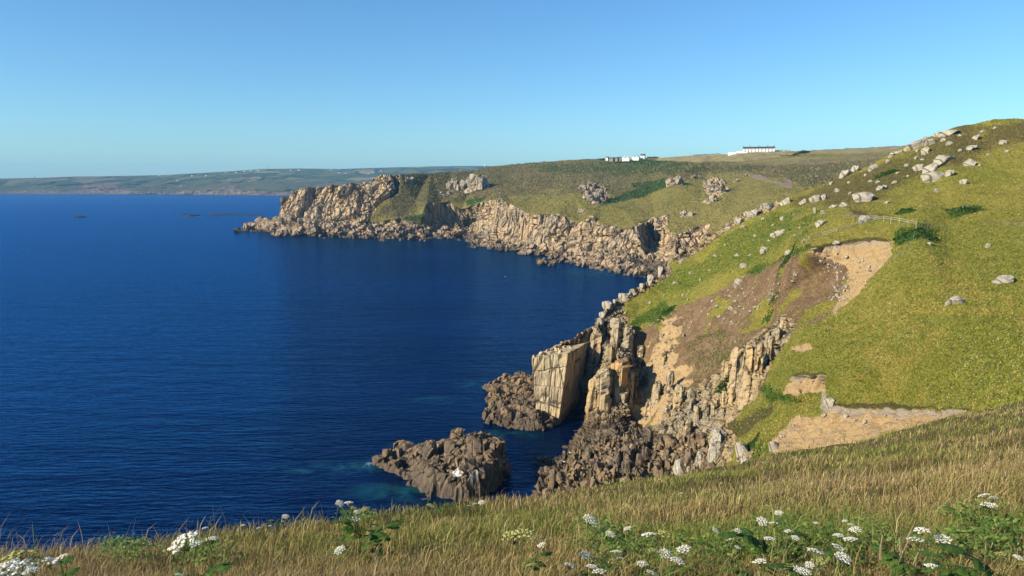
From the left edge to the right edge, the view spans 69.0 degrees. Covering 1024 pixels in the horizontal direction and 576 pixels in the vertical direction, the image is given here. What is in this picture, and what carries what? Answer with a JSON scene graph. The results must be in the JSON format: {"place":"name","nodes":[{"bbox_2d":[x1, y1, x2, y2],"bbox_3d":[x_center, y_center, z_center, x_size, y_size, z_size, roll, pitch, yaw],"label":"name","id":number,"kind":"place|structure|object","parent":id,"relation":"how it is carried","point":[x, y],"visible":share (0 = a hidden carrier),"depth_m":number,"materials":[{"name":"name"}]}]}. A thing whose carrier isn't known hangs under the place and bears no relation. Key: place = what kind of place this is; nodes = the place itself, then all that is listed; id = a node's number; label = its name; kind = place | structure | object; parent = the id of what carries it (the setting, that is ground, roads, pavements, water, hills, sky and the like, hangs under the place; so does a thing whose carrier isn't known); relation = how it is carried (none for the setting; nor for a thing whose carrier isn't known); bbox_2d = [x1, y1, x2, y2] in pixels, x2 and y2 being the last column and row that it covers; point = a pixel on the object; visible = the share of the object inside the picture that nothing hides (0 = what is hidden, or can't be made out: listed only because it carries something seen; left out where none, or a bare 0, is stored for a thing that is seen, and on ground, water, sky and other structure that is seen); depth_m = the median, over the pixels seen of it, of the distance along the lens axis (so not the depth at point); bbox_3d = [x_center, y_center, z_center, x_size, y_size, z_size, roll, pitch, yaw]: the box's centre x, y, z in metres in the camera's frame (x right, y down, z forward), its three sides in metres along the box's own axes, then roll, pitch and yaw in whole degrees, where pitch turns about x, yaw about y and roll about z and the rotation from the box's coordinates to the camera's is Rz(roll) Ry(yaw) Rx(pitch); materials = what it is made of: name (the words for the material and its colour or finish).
{"place":"outdoors","nodes":[
{"label":"outdoors","id":0,"kind":"place"},
{"bbox_2d":[0,166,489,195],"bbox_3d":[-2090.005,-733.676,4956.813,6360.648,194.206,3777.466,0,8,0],"label":"hills","id":1,"kind":"structure","parent":0,"point":[280,182],"depth_m":4483.21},
{"bbox_2d":[0,194,653,558],"bbox_3d":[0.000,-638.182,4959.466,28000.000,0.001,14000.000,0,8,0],"label":"sea","id":2,"kind":"structure","parent":0,"point":[165,365],"depth_m":258.74,"materials":[{"name":"blue liquid"}]},
{"bbox_2d":[271,228,300,236],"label":"rock reef","id":3,"kind":"object","parent":2,"relation":"in","point":[285,232],"visible":0.93,"depth_m":840.27},
{"bbox_2d":[372,427,510,500],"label":"rock islet","id":4,"kind":"object","parent":2,"relation":"in","point":[454,464],"visible":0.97,"depth_m":149.31,"materials":[{"name":"stone"}]},
{"bbox_2d":[482,371,556,430],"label":"rock platform","id":5,"kind":"object","parent":2,"relation":"in","point":[509,399],"visible":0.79,"depth_m":194.47,"materials":[{"name":"stone"}]},
{"bbox_2d":[532,340,589,424],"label":"sea stack","id":6,"kind":"object","parent":2,"relation":"in","point":[558,374],"visible":0.79,"depth_m":188.02,"materials":[{"name":"stone"}]},
{"bbox_2d":[0,0,1023,177],"label":"sky","id":7,"kind":"structure","parent":0,"point":[88,87],"materials":[{"name":"blue"}]},
{"bbox_2d":[0,401,1023,575],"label":"ground","id":8,"kind":"structure","parent":0,"point":[879,442],"depth_m":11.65,"materials":[{"name":"green plant"}]},
{"bbox_2d":[0,558,39,575],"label":"hogweed","id":9,"kind":"object","parent":8,"relation":"on","point":[10,569],"visible":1,"depth_m":2.48,"materials":[{"name":"white plant"}]},
{"bbox_2d":[0,549,43,575],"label":"hogweed","id":10,"kind":"object","parent":8,"relation":"on","point":[14,555],"visible":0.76,"depth_m":2.67,"materials":[{"name":"yellow plant"}]},
{"bbox_2d":[40,553,79,575],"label":"hogweed","id":11,"kind":"object","parent":8,"relation":"on","point":[66,561],"visible":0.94,"depth_m":3.12,"materials":[{"name":"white plant"}]},
{"bbox_2d":[167,530,232,575],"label":"hogweed","id":12,"kind":"object","parent":8,"relation":"on","point":[208,573],"visible":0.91,"depth_m":3.55,"materials":[{"name":"white plant"}]},
{"bbox_2d":[185,527,231,575],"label":"hogweed","id":13,"kind":"object","parent":8,"relation":"on","point":[225,569],"visible":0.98,"depth_m":3.83,"materials":[{"name":"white plant"}]},
{"bbox_2d":[333,537,347,572],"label":"hogweed","id":14,"kind":"object","parent":8,"relation":"on","point":[342,539],"visible":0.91,"depth_m":4.74,"materials":[{"name":"white plant"}]},
{"bbox_2d":[329,500,403,566],"bbox_3d":[-1.074,1.809,5.598,0.524,0.566,0.574,-7,10,-39],"label":"hogweed","id":15,"kind":"object","parent":8,"relation":"on","point":[374,539],"visible":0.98,"depth_m":5.56,"materials":[{"name":"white plant"}]},
{"bbox_2d":[501,527,551,575],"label":"hogweed","id":16,"kind":"object","parent":8,"relation":"on","point":[520,532],"visible":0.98,"depth_m":3.64,"materials":[{"name":"yellow plant"}]},
{"bbox_2d":[88,490,1023,573],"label":"leafy undergrowth","id":17,"kind":"object","parent":8,"relation":"on","point":[983,530],"visible":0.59,"depth_m":4.58,"materials":[{"name":"green plant"}]},
{"bbox_2d":[564,562,601,575],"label":"hogweed","id":18,"kind":"object","parent":8,"relation":"on","point":[580,572],"visible":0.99,"depth_m":3.81,"materials":[{"name":"white plant"}]},
{"bbox_2d":[578,550,612,575],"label":"hogweed","id":19,"kind":"object","parent":8,"relation":"on","point":[585,556],"visible":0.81,"depth_m":3.84,"materials":[{"name":"white plant"}]},
{"bbox_2d":[586,564,605,575],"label":"hogweed","id":20,"kind":"object","parent":8,"relation":"on","point":[596,570],"visible":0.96,"depth_m":3.47,"materials":[{"name":"white plant"}]},
{"bbox_2d":[573,514,630,556],"bbox_3d":[0.627,1.761,5.341,0.364,0.364,0.519,-7,11,-41],"label":"hogweed","id":21,"kind":"object","parent":8,"relation":"on","point":[590,522],"visible":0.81,"depth_m":5.25,"materials":[{"name":"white plant"}]},
{"bbox_2d":[589,550,621,575],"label":"hogweed","id":22,"kind":"object","parent":8,"relation":"on","point":[602,563],"visible":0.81,"depth_m":4.11,"materials":[{"name":"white plant"}]},
{"bbox_2d":[595,531,635,570],"bbox_3d":[0.668,1.689,4.763,0.237,0.300,0.277,-1,8,-4],"label":"hogweed","id":23,"kind":"object","parent":8,"relation":"on","point":[616,536],"visible":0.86,"depth_m":4.74,"materials":[{"name":"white plant"}]},
{"bbox_2d":[641,529,675,564],"bbox_3d":[0.992,1.686,4.723,0.297,0.295,0.270,-5,9,-30],"label":"hogweed","id":24,"kind":"object","parent":8,"relation":"on","point":[648,538],"visible":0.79,"depth_m":4.71,"materials":[{"name":"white plant"}]},
{"bbox_2d":[632,548,686,575],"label":"hogweed","id":25,"kind":"object","parent":8,"relation":"on","point":[665,556],"visible":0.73,"depth_m":3.93,"materials":[{"name":"white plant"}]},
{"bbox_2d":[645,544,690,575],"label":"hogweed","id":26,"kind":"object","parent":8,"relation":"on","point":[686,547],"visible":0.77,"depth_m":4.05,"materials":[{"name":"white plant"}]},
{"bbox_2d":[668,556,693,575],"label":"hogweed","id":27,"kind":"object","parent":8,"relation":"on","point":[677,564],"visible":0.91,"depth_m":3.75,"materials":[{"name":"white plant"}]},
{"bbox_2d":[697,527,740,551],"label":"hogweed","id":28,"kind":"object","parent":8,"relation":"on","point":[723,548],"visible":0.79,"depth_m":4.67,"materials":[{"name":"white plant"}]},
{"bbox_2d":[708,528,743,574],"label":"hogweed","id":29,"kind":"object","parent":8,"relation":"on","point":[731,541],"visible":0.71,"depth_m":4.32,"materials":[{"name":"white plant"}]},
{"bbox_2d":[714,546,740,575],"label":"hogweed","id":30,"kind":"object","parent":8,"relation":"on","point":[733,559],"visible":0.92,"depth_m":3.81,"materials":[{"name":"plant"}]},
{"bbox_2d":[722,558,776,575],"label":"hogweed","id":31,"kind":"object","parent":8,"relation":"on","point":[756,562],"visible":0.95,"depth_m":3.56,"materials":[{"name":"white plant"}]},
{"bbox_2d":[718,504,803,574],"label":"hogweed","id":32,"kind":"object","parent":8,"relation":"on","point":[751,540],"visible":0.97,"depth_m":3.98,"materials":[{"name":"plant"}]},
{"bbox_2d":[770,529,820,571],"bbox_3d":[1.504,1.463,4.016,0.188,0.319,0.340,-1,8,-10],"label":"hogweed","id":33,"kind":"object","parent":8,"relation":"on","point":[790,541],"visible":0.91,"depth_m":4.02,"materials":[{"name":"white plant"}]},
{"bbox_2d":[768,547,827,575],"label":"hogweed","id":34,"kind":"object","parent":8,"relation":"on","point":[792,570],"visible":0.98,"depth_m":3.29,"materials":[{"name":"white plant"}]},
{"bbox_2d":[789,522,841,552],"bbox_3d":[1.795,1.536,4.483,0.301,0.289,0.237,0,8,0],"label":"hogweed","id":35,"kind":"object","parent":8,"relation":"on","point":[810,538],"visible":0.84,"depth_m":4.44,"materials":[{"name":"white plant"}]},
{"bbox_2d":[804,533,861,573],"bbox_3d":[1.739,1.443,3.950,0.226,0.298,0.300,-3,9,-19],"label":"hogweed","id":36,"kind":"object","parent":8,"relation":"on","point":[838,538],"visible":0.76,"depth_m":3.95,"materials":[{"name":"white plant"}]},
{"bbox_2d":[813,543,866,575],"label":"hogweed","id":37,"kind":"object","parent":8,"relation":"on","point":[850,573],"visible":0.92,"depth_m":3.60,"materials":[{"name":"white plant"}]},
{"bbox_2d":[813,536,871,575],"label":"hogweed","id":38,"kind":"object","parent":8,"relation":"on","point":[850,542],"visible":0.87,"depth_m":3.89,"materials":[{"name":"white plant"}]},
{"bbox_2d":[834,551,852,574],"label":"hogweed","id":39,"kind":"object","parent":8,"relation":"on","point":[842,560],"visible":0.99,"depth_m":3.33,"materials":[{"name":"white plant"}]},
{"bbox_2d":[842,520,864,572],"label":"hogweed","id":40,"kind":"object","parent":8,"relation":"on","point":[853,530],"visible":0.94,"depth_m":4.13,"materials":[{"name":"white plant"}]},
{"bbox_2d":[870,527,929,575],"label":"hogweed","id":41,"kind":"object","parent":8,"relation":"on","point":[886,561],"visible":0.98,"depth_m":3.52,"materials":[{"name":"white plant"}]},
{"bbox_2d":[899,534,952,575],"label":"hogweed","id":42,"kind":"object","parent":8,"relation":"on","point":[933,559],"visible":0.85,"depth_m":3.50,"materials":[{"name":"white plant"}]},
{"bbox_2d":[917,543,1023,575],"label":"hogweed","id":43,"kind":"object","parent":8,"relation":"on","point":[977,563],"visible":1,"depth_m":3.05,"materials":[{"name":"green plant"}]},
{"bbox_2d":[942,493,1003,528],"bbox_3d":[2.817,1.365,4.375,0.355,0.388,0.385,-2,8,-15],"label":"hogweed","id":44,"kind":"object","parent":8,"relation":"on","point":[988,508],"visible":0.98,"depth_m":4.35,"materials":[{"name":"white plant"}]},
{"bbox_2d":[234,146,903,275],"bbox_3d":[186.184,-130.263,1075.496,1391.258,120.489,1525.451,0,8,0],"label":"terrain","id":45,"kind":"structure","parent":0,"point":[654,242],"depth_m":719.88,"materials":[{"name":"green plant"}]},
{"bbox_2d":[243,216,321,235],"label":"rock shelf","id":46,"kind":"object","parent":45,"relation":"on","point":[305,226],"visible":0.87,"depth_m":874.85,"materials":[{"name":"stone"}]},
{"bbox_2d":[446,178,464,190],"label":"rock outcrop","id":47,"kind":"object","parent":45,"relation":"on","point":[452,184],"visible":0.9,"depth_m":884.41,"materials":[{"name":"stone"}]},
{"bbox_2d":[459,173,489,194],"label":"rock outcrop","id":48,"kind":"object","parent":45,"relation":"on","point":[472,182],"visible":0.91,"depth_m":859.17,"materials":[{"name":"stone"}]},
{"bbox_2d":[318,223,650,276],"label":"shore rubble","id":49,"kind":"object","parent":45,"relation":"on","point":[615,263],"visible":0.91,"depth_m":632.38,"materials":[{"name":"stone"}]},
{"bbox_2d":[578,180,596,189],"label":"rock outcrop","id":50,"kind":"object","parent":45,"relation":"on","point":[589,185],"visible":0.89,"depth_m":756.65,"materials":[{"name":"stone"}]},
{"bbox_2d":[582,188,607,201],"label":"rock outcrop","id":51,"kind":"object","parent":45,"relation":"on","point":[596,195],"visible":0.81,"depth_m":683.54,"materials":[{"name":"stone"}]},
{"bbox_2d":[370,151,888,233],"bbox_3d":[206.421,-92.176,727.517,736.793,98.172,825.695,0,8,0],"label":"heath scrub","id":52,"kind":"object","parent":45,"relation":"on","point":[568,191],"visible":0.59,"depth_m":759.47,"materials":[{"name":"green plant"}]},
{"bbox_2d":[665,176,684,187],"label":"rock outcrop","id":53,"kind":"object","parent":45,"relation":"on","point":[671,181],"visible":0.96,"depth_m":669.16,"materials":[{"name":"stone"}]},
{"bbox_2d":[728,145,778,155],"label":"terrace house","id":54,"kind":"structure","parent":45,"relation":"on","point":[758,149],"depth_m":821.58,"materials":[{"name":"paint"}]},
{"bbox_2d":[527,118,1023,497],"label":"hill","id":55,"kind":"structure","parent":0,"point":[620,420],"depth_m":151.55,"materials":[{"name":"green plant"}]},
{"bbox_2d":[584,375,598,422],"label":"rock pillar","id":56,"kind":"object","parent":55,"relation":"on","point":[591,398],"visible":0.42,"depth_m":186.39,"materials":[{"name":"stone"}]},
{"bbox_2d":[582,327,602,401],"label":"rock pillar","id":57,"kind":"object","parent":55,"relation":"on","point":[595,351],"visible":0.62,"depth_m":199.78,"materials":[{"name":"beige stone"}]},
{"bbox_2d":[596,367,612,412],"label":"rock pillar","id":58,"kind":"object","parent":55,"relation":"on","point":[604,388],"visible":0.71,"depth_m":178.96,"materials":[{"name":"stone"}]},
{"bbox_2d":[603,344,616,366],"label":"rock pillar","id":59,"kind":"object","parent":55,"relation":"on","point":[610,358],"visible":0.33,"depth_m":183.40,"materials":[{"name":"stone"}]},
{"bbox_2d":[609,317,624,348],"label":"rock pillar","id":60,"kind":"object","parent":55,"relation":"on","point":[616,326],"visible":0.59,"depth_m":197.48,"materials":[{"name":"stone"}]},
{"bbox_2d":[609,358,630,403],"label":"rock pillar","id":61,"kind":"object","parent":55,"relation":"on","point":[620,368],"visible":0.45,"depth_m":180.79,"materials":[{"name":"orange stone"}]},
{"bbox_2d":[536,430,715,496],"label":"shore rocks","id":62,"kind":"object","parent":55,"relation":"on","point":[549,477],"visible":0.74,"depth_m":144.14,"materials":[{"name":"stone"}]},
{"bbox_2d":[621,325,634,352],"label":"rock pillar","id":63,"kind":"object","parent":55,"relation":"on","point":[628,338],"visible":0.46,"depth_m":195.21,"materials":[{"name":"stone"}]},
{"bbox_2d":[626,372,635,410],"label":"rock pillar","id":64,"kind":"object","parent":55,"relation":"on","point":[631,376],"visible":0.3,"depth_m":182.43,"materials":[{"name":"stone"}]},
{"bbox_2d":[635,344,644,367],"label":"rock pillar","id":65,"kind":"object","parent":55,"relation":"on","point":[639,351],"visible":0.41,"depth_m":195.61,"materials":[{"name":"stone"}]},
{"bbox_2d":[643,399,651,419],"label":"rock pillar","id":66,"kind":"object","parent":55,"relation":"on","point":[647,410],"visible":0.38,"depth_m":176.96,"materials":[{"name":"stone"}]},
{"bbox_2d":[649,380,662,414],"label":"rock pillar","id":67,"kind":"object","parent":55,"relation":"on","point":[657,387],"visible":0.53,"depth_m":174.81,"materials":[{"name":"stone"}]},
{"bbox_2d":[665,370,674,399],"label":"rock pillar","id":68,"kind":"object","parent":55,"relation":"on","point":[670,377],"visible":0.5,"depth_m":170.94,"materials":[{"name":"stone"}]},
{"bbox_2d":[671,384,685,415],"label":"rock pillar","id":69,"kind":"object","parent":55,"relation":"on","point":[679,395],"visible":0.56,"depth_m":161.60,"materials":[{"name":"stone"}]},
{"bbox_2d":[673,458,684,476],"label":"boulder","id":70,"kind":"object","parent":55,"relation":"on","point":[677,468],"visible":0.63,"depth_m":137.95,"materials":[{"name":"stone"}]},
{"bbox_2d":[685,419,692,434],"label":"rock pillar","id":71,"kind":"object","parent":55,"relation":"on","point":[688,425],"visible":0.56,"depth_m":148.52,"materials":[{"name":"stone"}]},
{"bbox_2d":[686,387,695,409],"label":"rock pillar","id":72,"kind":"object","parent":55,"relation":"on","point":[691,394],"visible":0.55,"depth_m":157.87,"materials":[{"name":"stone"}]},
{"bbox_2d":[693,405,700,425],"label":"rock pillar","id":73,"kind":"object","parent":55,"relation":"on","point":[697,412],"visible":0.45,"depth_m":151.53,"materials":[{"name":"stone"}]},
{"bbox_2d":[702,400,709,416],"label":"rock pillar","id":74,"kind":"object","parent":55,"relation":"on","point":[705,406],"visible":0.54,"depth_m":150.34,"materials":[{"name":"stone"}]},
{"bbox_2d":[710,397,720,418],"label":"rock pillar","id":75,"kind":"object","parent":55,"relation":"on","point":[715,404],"visible":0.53,"depth_m":148.41,"materials":[{"name":"stone"}]},
{"bbox_2d":[707,428,726,462],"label":"rock pillar","id":76,"kind":"object","parent":55,"relation":"on","point":[719,435],"visible":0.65,"depth_m":127.67,"materials":[{"name":"stone"}]},
{"bbox_2d":[719,391,727,410],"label":"rock pillar","id":77,"kind":"object","parent":55,"relation":"on","point":[723,400],"visible":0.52,"depth_m":146.80,"materials":[{"name":"stone"}]},
{"bbox_2d":[721,359,730,379],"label":"rock pillar","id":78,"kind":"object","parent":55,"relation":"on","point":[726,367],"visible":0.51,"depth_m":155.47,"materials":[{"name":"stone"}]},
{"bbox_2d":[712,347,745,394],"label":"bush","id":79,"kind":"object","parent":55,"relation":"on","point":[720,385],"visible":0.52,"depth_m":153.76,"materials":[{"name":"green plant"}]},
{"bbox_2d":[727,387,735,405],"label":"rock pillar","id":80,"kind":"object","parent":55,"relation":"on","point":[731,394],"visible":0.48,"depth_m":146.39,"materials":[{"name":"stone"}]},
{"bbox_2d":[727,346,744,400],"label":"rock pillar","id":81,"kind":"object","parent":55,"relation":"on","point":[737,358],"visible":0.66,"depth_m":146.81,"materials":[{"name":"stone"}]},
{"bbox_2d":[735,442,747,461],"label":"boulder","id":82,"kind":"object","parent":55,"relation":"on","point":[741,448],"visible":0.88,"depth_m":112.02,"materials":[{"name":"stone"}]},
{"bbox_2d":[737,344,754,409],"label":"rock pillar","id":83,"kind":"object","parent":55,"relation":"on","point":[744,395],"visible":0.76,"depth_m":137.04,"materials":[{"name":"stone"}]},
{"bbox_2d":[746,430,761,449],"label":"bush","id":84,"kind":"object","parent":55,"relation":"on","point":[750,444],"visible":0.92,"depth_m":112.51,"materials":[{"name":"green plant"}]},
{"bbox_2d":[641,251,870,428],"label":"scree stones","id":85,"kind":"object","parent":55,"relation":"on","point":[846,286],"visible":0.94,"depth_m":153.32,"materials":[{"name":"stone"}]},
{"bbox_2d":[749,341,764,400],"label":"rock pillar","id":86,"kind":"object","parent":55,"relation":"on","point":[758,360],"visible":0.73,"depth_m":135.53,"materials":[{"name":"stone"}]},
{"bbox_2d":[763,335,774,365],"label":"rock pillar","id":87,"kind":"object","parent":55,"relation":"on","point":[769,343],"visible":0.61,"depth_m":139.46,"materials":[{"name":"stone"}]},
{"bbox_2d":[772,327,782,343],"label":"rock pillar","id":88,"kind":"object","parent":55,"relation":"on","point":[777,333],"visible":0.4,"depth_m":139.80,"materials":[{"name":"stone"}]},
{"bbox_2d":[761,242,795,323],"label":"bracken","id":89,"kind":"object","parent":55,"relation":"on","point":[786,260],"visible":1,"depth_m":157.75,"materials":[{"name":"green plant"}]},
{"bbox_2d":[626,118,1023,465],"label":"hill grass","id":90,"kind":"structure","parent":55,"relation":"on","point":[1006,398],"depth_m":113.07,"materials":[{"name":"green plant"}]},
{"bbox_2d":[823,398,835,408],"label":"boulder","id":91,"kind":"object","parent":55,"relation":"on","point":[829,403],"visible":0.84,"depth_m":102.27,"materials":[{"name":"stone"}]},
{"bbox_2d":[653,118,1023,451],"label":"wild flowers","id":92,"kind":"object","parent":55,"relation":"on","point":[916,327],"visible":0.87,"depth_m":103.02,"materials":[{"name":"yellow plant"}]},
{"bbox_2d":[852,192,873,201],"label":"boulder","id":93,"kind":"object","parent":55,"relation":"on","point":[863,196],"visible":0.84,"depth_m":166.90,"materials":[{"name":"stone"}]},
{"bbox_2d":[871,169,900,179],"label":"bush","id":94,"kind":"object","parent":55,"relation":"on","point":[888,172],"visible":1,"depth_m":191.61,"materials":[{"name":"green plant"}]},
{"bbox_2d":[890,230,913,249],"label":"bracken","id":95,"kind":"object","parent":55,"relation":"on","point":[901,237],"visible":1,"depth_m":129.54,"materials":[{"name":"green plant"}]},
{"bbox_2d":[905,140,925,150],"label":"boulder","id":96,"kind":"object","parent":55,"relation":"on","point":[913,145],"visible":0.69,"depth_m":207.30,"materials":[{"name":"stone"}]},
{"bbox_2d":[897,227,937,243],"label":"bracken","id":97,"kind":"object","parent":55,"relation":"on","point":[930,237],"visible":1,"depth_m":128.42,"materials":[{"name":"green plant"}]},
{"bbox_2d":[922,163,938,173],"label":"boulder","id":98,"kind":"object","parent":55,"relation":"on","point":[932,167],"visible":0.6,"depth_m":182.92,"materials":[{"name":"stone"}]},
{"bbox_2d":[920,172,943,182],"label":"boulder","id":99,"kind":"object","parent":55,"relation":"on","point":[929,177],"visible":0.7,"depth_m":174.03,"materials":[{"name":"stone"}]},
{"bbox_2d":[933,155,955,165],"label":"boulder","id":100,"kind":"object","parent":55,"relation":"on","point":[939,160],"visible":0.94,"depth_m":182.15,"materials":[{"name":"stone"}]},
{"bbox_2d":[938,130,958,137],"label":"boulder","id":101,"kind":"object","parent":55,"relation":"on","point":[944,133],"visible":0.91,"depth_m":203.23,"materials":[{"name":"stone"}]},
{"bbox_2d":[945,295,964,304],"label":"boulder","id":102,"kind":"object","parent":55,"relation":"on","point":[955,299],"visible":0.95,"depth_m":101.75,"materials":[{"name":"stone"}]},
{"bbox_2d":[943,205,984,214],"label":"bracken","id":103,"kind":"object","parent":55,"relation":"on","point":[966,209],"visible":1,"depth_m":147.78,"materials":[{"name":"green plant"}]},
{"bbox_2d":[992,275,1013,283],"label":"boulder","id":104,"kind":"object","parent":55,"relation":"on","point":[1000,279],"visible":0.87,"depth_m":106.51,"materials":[{"name":"stone"}]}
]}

